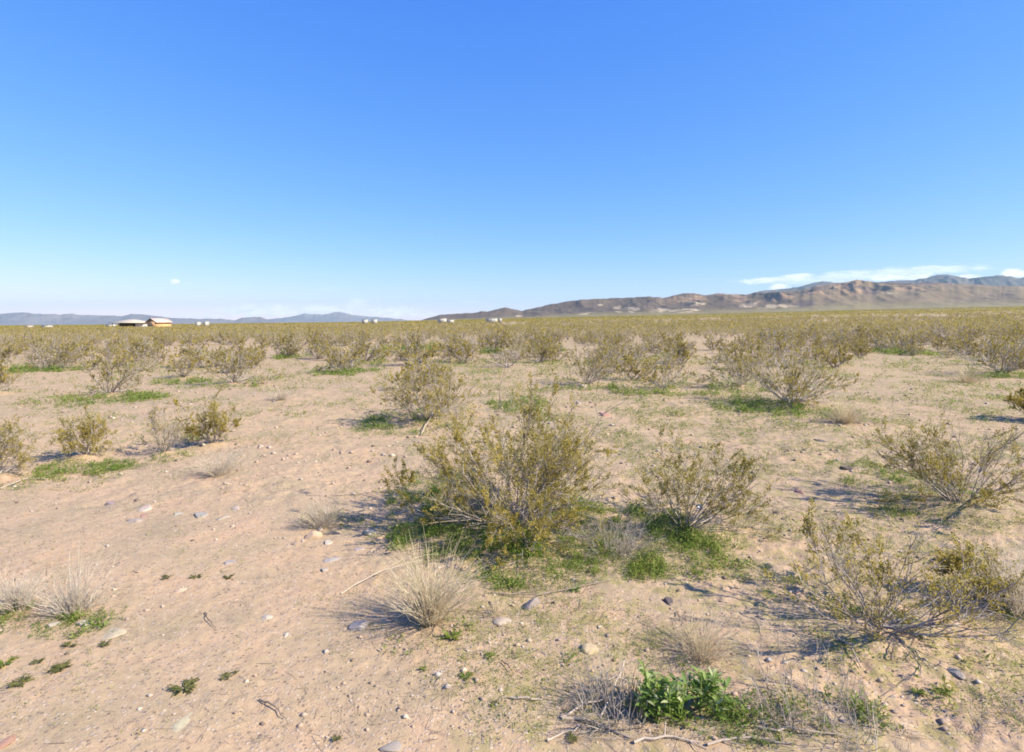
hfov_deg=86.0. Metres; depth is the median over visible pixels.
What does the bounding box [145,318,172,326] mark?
house
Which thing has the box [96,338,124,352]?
creosote bush
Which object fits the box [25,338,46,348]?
creosote bush
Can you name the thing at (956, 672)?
stone
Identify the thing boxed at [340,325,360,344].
creosote bush
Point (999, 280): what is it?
mountains
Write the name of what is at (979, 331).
creosote bush
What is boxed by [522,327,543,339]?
creosote bush
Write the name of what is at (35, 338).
creosote bush
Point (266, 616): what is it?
stone
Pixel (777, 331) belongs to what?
creosote bush
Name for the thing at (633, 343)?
creosote bush
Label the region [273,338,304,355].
creosote bush
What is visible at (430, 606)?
dry grass clump
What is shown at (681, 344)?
creosote bush
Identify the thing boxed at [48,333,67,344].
creosote bush
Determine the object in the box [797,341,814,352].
creosote bush
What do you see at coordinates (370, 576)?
stick
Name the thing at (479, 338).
creosote bush
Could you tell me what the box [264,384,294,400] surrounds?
dry grass clump
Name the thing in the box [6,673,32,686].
rosette weed
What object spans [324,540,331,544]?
stone
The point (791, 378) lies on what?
creosote bush
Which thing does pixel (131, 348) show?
creosote bush
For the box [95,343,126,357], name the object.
creosote bush
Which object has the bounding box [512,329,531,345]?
creosote bush
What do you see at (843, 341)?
creosote bush
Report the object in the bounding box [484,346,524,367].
creosote bush
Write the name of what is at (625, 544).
dry shrub
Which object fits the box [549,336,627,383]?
creosote bush
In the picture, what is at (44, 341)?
creosote bush
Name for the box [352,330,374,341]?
creosote bush
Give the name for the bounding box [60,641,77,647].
rosette weed
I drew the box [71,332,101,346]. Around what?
creosote bush
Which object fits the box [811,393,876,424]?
dry grass clump
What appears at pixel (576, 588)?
rosette weed
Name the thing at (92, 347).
creosote bush
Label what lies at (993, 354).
creosote bush
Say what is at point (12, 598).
dry grass clump
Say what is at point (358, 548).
stone
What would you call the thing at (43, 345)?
creosote bush
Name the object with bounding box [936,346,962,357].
creosote bush
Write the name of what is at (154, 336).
creosote bush
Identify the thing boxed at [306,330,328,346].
creosote bush
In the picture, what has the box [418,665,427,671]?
rosette weed
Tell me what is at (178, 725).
stone
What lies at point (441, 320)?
mobile home
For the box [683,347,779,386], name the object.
creosote bush
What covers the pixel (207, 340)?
creosote bush
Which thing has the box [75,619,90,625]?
stone
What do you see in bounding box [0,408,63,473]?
creosote bush
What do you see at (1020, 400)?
creosote bush
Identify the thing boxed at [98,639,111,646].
rosette weed
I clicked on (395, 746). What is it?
stone
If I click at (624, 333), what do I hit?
creosote bush
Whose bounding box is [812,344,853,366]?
creosote bush
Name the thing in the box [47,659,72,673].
rosette weed
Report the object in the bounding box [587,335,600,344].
creosote bush
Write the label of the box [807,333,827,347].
creosote bush
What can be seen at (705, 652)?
dry grass clump
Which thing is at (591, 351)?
creosote bush
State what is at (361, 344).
creosote bush
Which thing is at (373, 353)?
creosote bush
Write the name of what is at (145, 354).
creosote bush
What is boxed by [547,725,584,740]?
stick
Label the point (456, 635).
rosette weed
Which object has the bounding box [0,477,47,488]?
stick
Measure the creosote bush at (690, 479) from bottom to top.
1.351 m
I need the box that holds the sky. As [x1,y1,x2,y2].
[0,0,1023,319]
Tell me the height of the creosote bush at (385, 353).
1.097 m
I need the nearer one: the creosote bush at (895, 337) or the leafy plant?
the leafy plant
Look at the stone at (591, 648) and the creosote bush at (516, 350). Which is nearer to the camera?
the stone at (591, 648)
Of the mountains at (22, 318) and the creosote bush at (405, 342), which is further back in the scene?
the mountains at (22, 318)
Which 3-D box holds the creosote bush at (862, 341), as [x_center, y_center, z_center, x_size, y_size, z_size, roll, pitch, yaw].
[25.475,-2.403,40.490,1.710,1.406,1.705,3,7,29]
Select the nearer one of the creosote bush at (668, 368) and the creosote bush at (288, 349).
the creosote bush at (668, 368)
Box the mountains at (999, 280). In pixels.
[759,274,1023,292]
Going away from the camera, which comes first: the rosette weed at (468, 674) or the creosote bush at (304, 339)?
the rosette weed at (468, 674)
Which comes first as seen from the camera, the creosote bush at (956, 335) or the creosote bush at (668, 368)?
the creosote bush at (668, 368)
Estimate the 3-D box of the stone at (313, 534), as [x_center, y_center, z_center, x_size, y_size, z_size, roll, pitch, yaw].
[-2.313,1.880,6.381,0.157,0.174,0.212,5,8,43]
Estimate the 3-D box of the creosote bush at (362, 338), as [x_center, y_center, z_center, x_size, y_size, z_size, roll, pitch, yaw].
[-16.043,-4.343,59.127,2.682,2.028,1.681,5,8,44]
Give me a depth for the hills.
3807.30 m
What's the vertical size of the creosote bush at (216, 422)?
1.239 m
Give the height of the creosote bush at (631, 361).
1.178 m
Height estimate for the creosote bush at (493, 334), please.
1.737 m
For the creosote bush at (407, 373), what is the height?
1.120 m
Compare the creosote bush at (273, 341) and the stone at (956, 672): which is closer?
the stone at (956, 672)
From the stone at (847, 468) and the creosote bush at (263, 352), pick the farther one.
the creosote bush at (263, 352)
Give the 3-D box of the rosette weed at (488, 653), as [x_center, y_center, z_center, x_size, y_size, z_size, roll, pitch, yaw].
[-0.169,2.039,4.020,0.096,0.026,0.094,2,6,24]
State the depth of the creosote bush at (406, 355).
33.62 m
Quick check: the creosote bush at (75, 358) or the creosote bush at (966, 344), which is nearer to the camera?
the creosote bush at (75, 358)
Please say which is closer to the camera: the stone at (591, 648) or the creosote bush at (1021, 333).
the stone at (591, 648)
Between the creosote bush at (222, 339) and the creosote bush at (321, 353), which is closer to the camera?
the creosote bush at (321, 353)
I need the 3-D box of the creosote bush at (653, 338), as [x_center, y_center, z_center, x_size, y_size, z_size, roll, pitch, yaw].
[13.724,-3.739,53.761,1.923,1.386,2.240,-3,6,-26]
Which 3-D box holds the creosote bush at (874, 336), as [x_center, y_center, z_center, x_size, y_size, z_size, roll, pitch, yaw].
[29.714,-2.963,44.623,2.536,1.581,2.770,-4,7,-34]
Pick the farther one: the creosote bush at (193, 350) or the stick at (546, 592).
the creosote bush at (193, 350)
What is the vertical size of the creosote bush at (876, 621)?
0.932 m
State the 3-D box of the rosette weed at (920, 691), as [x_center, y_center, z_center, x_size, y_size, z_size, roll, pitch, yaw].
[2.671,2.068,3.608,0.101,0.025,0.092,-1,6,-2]
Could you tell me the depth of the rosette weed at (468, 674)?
3.81 m
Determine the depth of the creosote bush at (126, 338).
55.53 m
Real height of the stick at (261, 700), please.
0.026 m
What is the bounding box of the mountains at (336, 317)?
[268,312,407,321]
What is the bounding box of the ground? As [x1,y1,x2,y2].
[0,307,1023,751]
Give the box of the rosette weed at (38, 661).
[29,657,45,663]
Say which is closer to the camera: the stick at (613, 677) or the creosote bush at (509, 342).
the stick at (613, 677)
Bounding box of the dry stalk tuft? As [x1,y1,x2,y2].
[485,586,509,617]
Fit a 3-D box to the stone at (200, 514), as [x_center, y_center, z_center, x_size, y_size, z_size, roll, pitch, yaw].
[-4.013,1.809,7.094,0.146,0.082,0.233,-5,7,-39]
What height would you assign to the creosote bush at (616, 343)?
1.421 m
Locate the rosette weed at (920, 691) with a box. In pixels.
[910,685,926,694]
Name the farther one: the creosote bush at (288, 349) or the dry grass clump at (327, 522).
the creosote bush at (288, 349)
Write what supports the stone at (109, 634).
on the ground
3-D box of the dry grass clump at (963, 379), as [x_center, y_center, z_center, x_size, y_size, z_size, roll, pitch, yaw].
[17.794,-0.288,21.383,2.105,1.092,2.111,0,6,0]
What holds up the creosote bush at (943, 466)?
on the ground
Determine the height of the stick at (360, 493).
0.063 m
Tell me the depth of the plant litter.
4.03 m
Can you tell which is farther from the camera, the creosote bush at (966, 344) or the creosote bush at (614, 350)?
the creosote bush at (966, 344)
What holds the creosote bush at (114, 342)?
on the ground
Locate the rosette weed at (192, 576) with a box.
[188,574,200,578]
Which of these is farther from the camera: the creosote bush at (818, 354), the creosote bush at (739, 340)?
the creosote bush at (739, 340)
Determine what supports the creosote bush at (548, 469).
on the ground
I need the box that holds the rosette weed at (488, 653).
[485,651,495,659]
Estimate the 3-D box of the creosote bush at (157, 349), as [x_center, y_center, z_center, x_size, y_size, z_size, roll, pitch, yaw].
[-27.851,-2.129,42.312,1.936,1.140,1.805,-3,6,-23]
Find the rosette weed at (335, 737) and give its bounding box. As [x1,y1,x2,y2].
[331,734,342,741]
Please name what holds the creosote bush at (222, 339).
on the ground
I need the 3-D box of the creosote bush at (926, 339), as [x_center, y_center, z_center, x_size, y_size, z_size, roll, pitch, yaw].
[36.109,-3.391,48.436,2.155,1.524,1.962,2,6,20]
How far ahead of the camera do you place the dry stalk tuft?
4.56 m
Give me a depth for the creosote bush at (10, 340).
58.30 m
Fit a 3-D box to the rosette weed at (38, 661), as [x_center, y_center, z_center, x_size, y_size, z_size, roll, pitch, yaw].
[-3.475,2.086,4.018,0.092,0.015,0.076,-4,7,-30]
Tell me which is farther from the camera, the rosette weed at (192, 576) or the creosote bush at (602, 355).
the creosote bush at (602, 355)
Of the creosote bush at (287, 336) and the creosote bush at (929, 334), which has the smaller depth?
the creosote bush at (929, 334)
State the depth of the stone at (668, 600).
4.82 m
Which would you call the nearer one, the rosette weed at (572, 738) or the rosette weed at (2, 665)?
the rosette weed at (572, 738)
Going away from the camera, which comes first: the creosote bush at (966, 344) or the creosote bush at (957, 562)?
the creosote bush at (957, 562)
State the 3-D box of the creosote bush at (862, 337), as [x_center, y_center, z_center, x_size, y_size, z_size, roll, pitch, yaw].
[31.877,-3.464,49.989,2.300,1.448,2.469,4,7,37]
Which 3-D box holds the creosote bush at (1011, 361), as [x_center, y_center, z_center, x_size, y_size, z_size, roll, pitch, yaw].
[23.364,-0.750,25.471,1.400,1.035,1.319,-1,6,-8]
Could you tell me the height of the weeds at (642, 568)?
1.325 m
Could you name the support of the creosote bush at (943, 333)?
on the ground
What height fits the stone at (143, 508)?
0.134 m
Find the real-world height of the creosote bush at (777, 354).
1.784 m
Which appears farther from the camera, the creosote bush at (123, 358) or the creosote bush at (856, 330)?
the creosote bush at (856, 330)
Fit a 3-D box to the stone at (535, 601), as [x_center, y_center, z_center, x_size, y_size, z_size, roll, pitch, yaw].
[0.178,1.983,4.744,0.112,0.137,0.192,3,7,31]
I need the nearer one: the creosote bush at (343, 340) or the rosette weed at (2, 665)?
the rosette weed at (2, 665)
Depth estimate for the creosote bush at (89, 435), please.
10.13 m
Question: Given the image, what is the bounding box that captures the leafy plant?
[630,659,740,723]
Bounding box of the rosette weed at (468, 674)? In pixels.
[459,670,472,680]
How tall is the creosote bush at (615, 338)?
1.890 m
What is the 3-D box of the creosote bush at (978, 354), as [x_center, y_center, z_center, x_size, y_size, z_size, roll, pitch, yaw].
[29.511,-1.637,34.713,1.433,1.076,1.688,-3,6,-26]
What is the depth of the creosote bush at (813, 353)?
35.06 m
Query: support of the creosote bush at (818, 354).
on the ground
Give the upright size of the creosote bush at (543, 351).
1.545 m
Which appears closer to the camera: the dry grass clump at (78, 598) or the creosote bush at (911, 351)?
the dry grass clump at (78, 598)
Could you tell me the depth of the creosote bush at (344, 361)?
26.52 m
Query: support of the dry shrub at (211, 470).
on the ground
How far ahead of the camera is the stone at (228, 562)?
5.70 m
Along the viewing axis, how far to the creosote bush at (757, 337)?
44.12 m
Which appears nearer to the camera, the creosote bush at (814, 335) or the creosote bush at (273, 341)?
the creosote bush at (814, 335)
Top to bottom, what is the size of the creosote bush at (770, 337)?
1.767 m
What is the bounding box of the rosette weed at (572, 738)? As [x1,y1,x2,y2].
[566,731,578,742]
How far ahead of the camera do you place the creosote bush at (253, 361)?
29.29 m
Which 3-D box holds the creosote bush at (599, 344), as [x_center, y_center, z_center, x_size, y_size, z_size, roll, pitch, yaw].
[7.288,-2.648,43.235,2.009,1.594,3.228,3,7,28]
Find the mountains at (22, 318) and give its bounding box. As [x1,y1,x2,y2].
[0,312,294,324]
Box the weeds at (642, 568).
[0,340,1023,751]
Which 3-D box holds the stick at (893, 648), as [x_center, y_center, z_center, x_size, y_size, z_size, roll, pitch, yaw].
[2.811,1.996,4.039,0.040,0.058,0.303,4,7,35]
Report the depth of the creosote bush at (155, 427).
10.37 m
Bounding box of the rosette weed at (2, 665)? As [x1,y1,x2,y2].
[0,655,19,667]
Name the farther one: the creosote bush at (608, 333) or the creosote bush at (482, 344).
the creosote bush at (608, 333)
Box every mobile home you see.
[438,318,446,323]
[486,318,496,322]
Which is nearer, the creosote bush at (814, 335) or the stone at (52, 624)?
the stone at (52, 624)
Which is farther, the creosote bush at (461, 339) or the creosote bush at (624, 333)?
the creosote bush at (624, 333)
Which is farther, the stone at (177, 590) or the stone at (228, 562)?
the stone at (228, 562)
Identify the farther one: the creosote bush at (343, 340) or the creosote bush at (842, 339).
the creosote bush at (343, 340)
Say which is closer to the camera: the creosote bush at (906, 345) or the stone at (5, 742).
the stone at (5, 742)
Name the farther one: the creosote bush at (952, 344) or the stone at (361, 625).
the creosote bush at (952, 344)
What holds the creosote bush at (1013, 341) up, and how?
on the ground
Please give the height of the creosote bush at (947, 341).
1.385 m
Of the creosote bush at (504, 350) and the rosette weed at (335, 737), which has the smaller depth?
the rosette weed at (335, 737)
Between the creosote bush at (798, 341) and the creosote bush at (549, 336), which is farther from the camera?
the creosote bush at (549, 336)
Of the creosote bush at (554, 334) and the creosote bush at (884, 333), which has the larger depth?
the creosote bush at (554, 334)
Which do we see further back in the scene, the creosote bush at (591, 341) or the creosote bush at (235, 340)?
the creosote bush at (235, 340)
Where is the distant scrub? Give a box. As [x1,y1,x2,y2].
[0,306,1023,350]
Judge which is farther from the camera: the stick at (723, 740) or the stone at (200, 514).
the stone at (200, 514)
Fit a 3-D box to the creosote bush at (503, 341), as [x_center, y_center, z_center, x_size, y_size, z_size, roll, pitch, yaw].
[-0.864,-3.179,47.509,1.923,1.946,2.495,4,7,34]
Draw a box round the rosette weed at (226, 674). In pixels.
[220,671,233,679]
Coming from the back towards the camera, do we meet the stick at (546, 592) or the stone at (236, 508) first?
the stone at (236, 508)
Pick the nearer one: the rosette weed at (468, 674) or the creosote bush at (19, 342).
the rosette weed at (468, 674)
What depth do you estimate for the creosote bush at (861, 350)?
34.82 m
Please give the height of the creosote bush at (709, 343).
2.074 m
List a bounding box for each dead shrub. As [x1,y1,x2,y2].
[556,632,664,738]
[737,634,897,751]
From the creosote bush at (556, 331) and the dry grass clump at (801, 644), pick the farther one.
the creosote bush at (556, 331)
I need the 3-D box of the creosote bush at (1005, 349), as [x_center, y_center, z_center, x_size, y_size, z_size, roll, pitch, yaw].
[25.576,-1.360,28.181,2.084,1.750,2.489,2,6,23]
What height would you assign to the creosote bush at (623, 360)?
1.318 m
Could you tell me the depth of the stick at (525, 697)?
3.58 m
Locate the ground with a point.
(306, 619)
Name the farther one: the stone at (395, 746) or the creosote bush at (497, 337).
the creosote bush at (497, 337)
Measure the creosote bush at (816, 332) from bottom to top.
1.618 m
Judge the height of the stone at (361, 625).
0.098 m
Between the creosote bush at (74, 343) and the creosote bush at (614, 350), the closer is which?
the creosote bush at (614, 350)
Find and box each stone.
[0,734,15,748]
[47,621,61,628]
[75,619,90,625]
[102,627,126,639]
[126,518,142,522]
[137,504,152,511]
[172,712,192,731]
[174,587,187,592]
[194,512,207,517]
[216,515,230,520]
[223,560,235,564]
[232,506,239,510]
[260,614,272,619]
[304,530,322,539]
[323,557,341,562]
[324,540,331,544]
[348,620,368,630]
[354,547,364,550]
[363,529,378,535]
[379,740,401,751]
[492,617,511,624]
[523,597,540,609]
[580,643,598,654]
[663,597,672,605]
[794,489,803,493]
[840,466,852,469]
[947,667,965,678]
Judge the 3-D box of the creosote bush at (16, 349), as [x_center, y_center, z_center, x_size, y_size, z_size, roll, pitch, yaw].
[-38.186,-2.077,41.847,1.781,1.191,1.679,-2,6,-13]
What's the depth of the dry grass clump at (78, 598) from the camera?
4.72 m
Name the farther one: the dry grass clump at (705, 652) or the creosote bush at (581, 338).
the creosote bush at (581, 338)
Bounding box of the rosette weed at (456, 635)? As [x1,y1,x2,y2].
[440,628,461,639]
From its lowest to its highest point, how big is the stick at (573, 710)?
0.049 m
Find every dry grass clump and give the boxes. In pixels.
[0,560,63,613]
[14,544,126,619]
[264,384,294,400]
[289,489,346,531]
[362,522,499,627]
[644,592,780,681]
[697,604,824,675]
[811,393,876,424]
[932,362,1000,382]
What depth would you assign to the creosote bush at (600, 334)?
61.96 m
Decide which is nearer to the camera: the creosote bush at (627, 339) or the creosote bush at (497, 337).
the creosote bush at (497, 337)
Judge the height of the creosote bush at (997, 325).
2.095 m
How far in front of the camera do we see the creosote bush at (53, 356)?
29.36 m
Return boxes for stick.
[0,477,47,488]
[259,698,284,717]
[333,490,394,504]
[341,560,418,593]
[373,554,435,575]
[490,579,606,594]
[510,696,541,699]
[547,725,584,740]
[560,697,615,718]
[562,716,630,738]
[591,676,636,685]
[601,660,624,715]
[633,721,706,750]
[706,731,792,745]
[756,703,851,737]
[838,638,860,667]
[890,633,896,660]
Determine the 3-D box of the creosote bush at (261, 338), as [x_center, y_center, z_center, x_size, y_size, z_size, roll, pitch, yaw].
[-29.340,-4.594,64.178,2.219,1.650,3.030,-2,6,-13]
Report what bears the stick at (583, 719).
on the ground
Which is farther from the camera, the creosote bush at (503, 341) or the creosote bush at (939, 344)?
the creosote bush at (503, 341)
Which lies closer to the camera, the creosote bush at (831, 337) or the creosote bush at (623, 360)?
the creosote bush at (623, 360)
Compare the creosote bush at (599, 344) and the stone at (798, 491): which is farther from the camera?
the creosote bush at (599, 344)
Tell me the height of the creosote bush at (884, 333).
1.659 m
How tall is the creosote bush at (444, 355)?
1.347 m
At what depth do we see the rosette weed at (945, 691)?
3.62 m
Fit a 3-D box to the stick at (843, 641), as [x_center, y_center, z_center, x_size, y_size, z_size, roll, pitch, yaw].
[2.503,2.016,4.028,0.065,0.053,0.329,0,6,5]
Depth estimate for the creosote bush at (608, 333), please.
65.81 m
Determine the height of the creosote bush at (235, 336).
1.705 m
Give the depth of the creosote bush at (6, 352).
34.45 m
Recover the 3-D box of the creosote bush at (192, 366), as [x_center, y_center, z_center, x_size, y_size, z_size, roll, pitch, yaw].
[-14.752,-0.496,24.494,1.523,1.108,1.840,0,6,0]
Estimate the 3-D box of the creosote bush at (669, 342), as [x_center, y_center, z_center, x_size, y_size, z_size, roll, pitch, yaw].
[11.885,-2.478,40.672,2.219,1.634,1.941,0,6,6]
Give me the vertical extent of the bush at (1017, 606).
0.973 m
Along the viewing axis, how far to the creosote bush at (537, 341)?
44.30 m
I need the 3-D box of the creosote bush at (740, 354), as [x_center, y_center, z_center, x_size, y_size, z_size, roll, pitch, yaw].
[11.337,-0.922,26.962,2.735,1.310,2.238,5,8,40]
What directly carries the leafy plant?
on the ground
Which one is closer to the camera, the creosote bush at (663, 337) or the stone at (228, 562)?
the stone at (228, 562)
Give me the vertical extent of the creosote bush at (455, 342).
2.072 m
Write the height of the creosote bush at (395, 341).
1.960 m
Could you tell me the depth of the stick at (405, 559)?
5.44 m
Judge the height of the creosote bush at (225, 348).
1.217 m
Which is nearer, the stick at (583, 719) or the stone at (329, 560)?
the stick at (583, 719)
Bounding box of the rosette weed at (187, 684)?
[167,677,199,696]
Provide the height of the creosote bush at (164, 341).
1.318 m
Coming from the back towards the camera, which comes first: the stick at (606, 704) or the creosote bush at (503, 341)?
the creosote bush at (503, 341)
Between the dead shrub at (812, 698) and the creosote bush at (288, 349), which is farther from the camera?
the creosote bush at (288, 349)
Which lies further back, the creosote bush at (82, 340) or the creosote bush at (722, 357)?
the creosote bush at (82, 340)
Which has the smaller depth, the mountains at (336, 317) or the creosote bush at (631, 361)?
the creosote bush at (631, 361)
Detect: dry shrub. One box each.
[173,443,254,476]
[574,496,669,560]
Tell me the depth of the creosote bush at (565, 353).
34.17 m
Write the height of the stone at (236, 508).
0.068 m
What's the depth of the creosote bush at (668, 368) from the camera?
18.81 m
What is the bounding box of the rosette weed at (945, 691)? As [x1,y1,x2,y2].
[929,683,952,695]
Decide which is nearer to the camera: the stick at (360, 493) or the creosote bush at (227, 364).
the stick at (360, 493)
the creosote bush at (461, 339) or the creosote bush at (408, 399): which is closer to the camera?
the creosote bush at (408, 399)
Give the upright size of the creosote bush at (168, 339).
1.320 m
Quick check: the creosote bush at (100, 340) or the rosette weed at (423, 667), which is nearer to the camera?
the rosette weed at (423, 667)
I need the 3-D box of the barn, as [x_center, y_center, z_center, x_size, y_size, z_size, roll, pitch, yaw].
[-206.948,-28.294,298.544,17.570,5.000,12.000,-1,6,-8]
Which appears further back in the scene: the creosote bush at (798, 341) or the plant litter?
the creosote bush at (798, 341)
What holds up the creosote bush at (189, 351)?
on the ground
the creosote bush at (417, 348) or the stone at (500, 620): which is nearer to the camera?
the stone at (500, 620)
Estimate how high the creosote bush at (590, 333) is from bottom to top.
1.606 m
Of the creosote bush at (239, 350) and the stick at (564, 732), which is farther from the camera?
the creosote bush at (239, 350)
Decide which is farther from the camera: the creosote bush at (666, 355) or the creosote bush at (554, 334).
the creosote bush at (554, 334)
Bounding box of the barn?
[109,319,146,326]
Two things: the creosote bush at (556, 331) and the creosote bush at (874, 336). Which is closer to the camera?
the creosote bush at (874, 336)
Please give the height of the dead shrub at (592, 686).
0.491 m
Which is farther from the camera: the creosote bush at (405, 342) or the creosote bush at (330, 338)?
the creosote bush at (330, 338)
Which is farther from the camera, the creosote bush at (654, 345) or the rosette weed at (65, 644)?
the creosote bush at (654, 345)
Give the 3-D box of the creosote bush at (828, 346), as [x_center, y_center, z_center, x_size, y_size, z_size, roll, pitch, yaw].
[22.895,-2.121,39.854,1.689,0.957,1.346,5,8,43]
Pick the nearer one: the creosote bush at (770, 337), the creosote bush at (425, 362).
the creosote bush at (425, 362)
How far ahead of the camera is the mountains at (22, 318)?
12241.85 m
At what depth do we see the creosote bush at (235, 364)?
21.36 m
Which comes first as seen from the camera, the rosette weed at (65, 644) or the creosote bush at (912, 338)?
the rosette weed at (65, 644)
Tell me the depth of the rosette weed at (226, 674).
3.86 m
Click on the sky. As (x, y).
(194, 159)
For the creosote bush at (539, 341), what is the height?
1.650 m
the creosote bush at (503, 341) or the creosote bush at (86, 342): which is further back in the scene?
the creosote bush at (86, 342)
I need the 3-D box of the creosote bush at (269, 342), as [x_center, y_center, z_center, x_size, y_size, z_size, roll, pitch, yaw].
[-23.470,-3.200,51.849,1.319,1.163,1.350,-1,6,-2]
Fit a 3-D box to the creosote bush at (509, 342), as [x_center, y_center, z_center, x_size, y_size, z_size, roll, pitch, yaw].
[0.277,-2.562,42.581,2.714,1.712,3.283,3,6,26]
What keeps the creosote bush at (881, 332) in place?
on the ground
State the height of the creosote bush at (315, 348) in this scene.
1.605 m
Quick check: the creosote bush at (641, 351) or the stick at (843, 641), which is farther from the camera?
the creosote bush at (641, 351)
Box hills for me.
[423,280,1023,319]
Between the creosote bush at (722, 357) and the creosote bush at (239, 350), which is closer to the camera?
the creosote bush at (722, 357)
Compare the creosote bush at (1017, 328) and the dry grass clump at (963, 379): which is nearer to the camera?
the dry grass clump at (963, 379)
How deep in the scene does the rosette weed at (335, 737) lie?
3.28 m
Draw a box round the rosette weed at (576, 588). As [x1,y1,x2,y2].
[570,582,581,591]
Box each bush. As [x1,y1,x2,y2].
[0,332,18,347]
[0,341,22,362]
[0,343,23,355]
[0,353,22,390]
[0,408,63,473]
[2,336,20,346]
[10,331,90,369]
[14,332,44,350]
[17,331,53,345]
[21,339,60,356]
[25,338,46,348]
[26,338,97,361]
[29,337,59,353]
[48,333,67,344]
[48,402,121,455]
[49,343,83,365]
[67,354,154,394]
[69,335,93,346]
[69,336,91,348]
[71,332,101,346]
[72,339,103,355]
[73,340,132,368]
[89,332,107,345]
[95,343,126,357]
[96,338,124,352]
[101,334,125,348]
[110,334,149,357]
[114,335,164,357]
[115,330,136,344]
[122,331,177,365]
[127,353,163,370]
[129,333,151,343]
[129,398,188,451]
[143,341,162,354]
[147,329,164,342]
[154,335,178,344]
[156,337,173,346]
[162,354,202,376]
[167,331,206,344]
[173,383,242,442]
[174,336,232,367]
[176,345,214,358]
[191,333,280,383]
[195,331,216,343]
[205,341,235,356]
[207,329,238,344]
[207,354,250,372]
[225,330,249,343]
[225,333,246,344]
[230,337,250,355]
[233,338,267,362]
[235,344,265,367]
[254,331,268,343]
[258,336,271,347]
[267,331,285,346]
[267,336,303,357]
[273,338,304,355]
[276,331,295,344]
[281,334,304,347]
[293,331,312,345]
[302,326,324,341]
[302,336,340,358]
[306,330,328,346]
[316,338,365,372]
[316,340,341,358]
[320,333,340,343]
[327,342,367,366]
[331,335,352,345]
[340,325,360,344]
[341,331,397,361]
[349,335,372,351]
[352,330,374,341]
[354,329,371,341]
[364,348,498,419]
[371,344,391,356]
[373,343,638,571]
[386,329,441,365]
[387,359,442,390]
[389,327,429,348]
[391,343,417,360]
[393,329,408,345]
[409,352,447,379]
[429,330,471,355]
[436,339,451,347]
[436,344,460,359]
[442,330,484,362]
[448,328,474,347]
[474,329,492,344]
[475,337,496,347]
[480,329,496,341]
[481,324,511,350]
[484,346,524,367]
[496,346,512,355]
[497,332,532,352]
[499,331,516,346]
[500,340,533,359]
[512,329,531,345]
[517,338,560,362]
[521,334,563,356]
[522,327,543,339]
[528,330,549,349]
[529,329,557,346]
[540,342,574,360]
[547,328,563,341]
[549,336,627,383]
[550,325,568,340]
[573,334,590,342]
[575,336,588,343]
[585,346,599,356]
[586,328,598,337]
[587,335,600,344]
[589,339,612,361]
[591,328,605,339]
[592,338,639,363]
[594,335,618,349]
[599,328,625,348]
[599,421,801,537]
[601,330,618,337]
[605,335,629,353]
[605,347,641,371]
[612,353,657,381]
[617,328,631,337]
[618,330,636,343]
[625,340,655,359]
[627,337,650,356]
[627,346,693,388]
[644,331,695,356]
[647,333,666,343]
[653,344,687,368]
[658,329,669,339]
[659,332,686,351]
[660,329,698,363]
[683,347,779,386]
[703,328,726,349]
[712,345,772,368]
[713,349,732,362]
[716,341,739,353]
[723,328,860,404]
[725,334,761,351]
[733,330,778,348]
[738,330,794,362]
[748,338,809,366]
[754,329,780,344]
[761,322,822,339]
[763,496,1023,647]
[774,328,803,343]
[777,338,814,361]
[788,335,806,347]
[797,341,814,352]
[800,332,830,345]
[802,342,825,357]
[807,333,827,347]
[809,327,826,339]
[809,334,851,363]
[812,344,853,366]
[817,340,837,351]
[821,325,849,347]
[822,330,858,345]
[828,319,883,339]
[829,333,860,349]
[844,334,869,351]
[849,339,871,357]
[853,339,873,354]
[854,331,874,342]
[857,403,1023,509]
[859,330,894,346]
[861,325,939,351]
[864,325,893,338]
[877,327,909,337]
[883,332,910,346]
[886,342,914,351]
[901,343,928,355]
[907,330,933,344]
[908,326,938,342]
[921,316,981,339]
[927,531,1023,600]
[930,333,948,349]
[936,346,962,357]
[937,332,986,351]
[942,328,964,340]
[945,332,962,348]
[947,337,986,354]
[954,326,1023,372]
[955,511,1023,620]
[962,323,986,338]
[966,344,988,357]
[976,328,1011,342]
[979,329,1023,359]
[986,320,1012,333]
[988,333,1023,365]
[995,322,1022,336]
[997,352,1023,369]
[1004,386,1023,413]
[1005,329,1023,340]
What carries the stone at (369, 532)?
on the ground
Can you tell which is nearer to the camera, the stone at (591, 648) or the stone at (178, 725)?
the stone at (178, 725)
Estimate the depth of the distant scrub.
125.32 m
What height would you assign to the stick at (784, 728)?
0.094 m
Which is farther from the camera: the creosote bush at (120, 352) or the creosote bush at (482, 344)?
the creosote bush at (482, 344)
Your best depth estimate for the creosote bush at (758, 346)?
30.91 m
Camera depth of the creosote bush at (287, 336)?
58.29 m
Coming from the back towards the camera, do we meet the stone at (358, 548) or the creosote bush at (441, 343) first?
the creosote bush at (441, 343)
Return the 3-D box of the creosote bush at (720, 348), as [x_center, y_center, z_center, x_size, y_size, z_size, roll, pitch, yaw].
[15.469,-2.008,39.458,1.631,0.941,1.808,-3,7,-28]
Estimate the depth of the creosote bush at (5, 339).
56.49 m
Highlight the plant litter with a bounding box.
[0,392,1023,751]
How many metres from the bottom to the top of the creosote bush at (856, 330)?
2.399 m
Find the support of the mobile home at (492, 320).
on the ground
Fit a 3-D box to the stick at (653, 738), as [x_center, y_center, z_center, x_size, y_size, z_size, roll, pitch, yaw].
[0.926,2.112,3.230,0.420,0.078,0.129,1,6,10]
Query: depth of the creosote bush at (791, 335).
48.37 m
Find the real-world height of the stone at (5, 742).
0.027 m

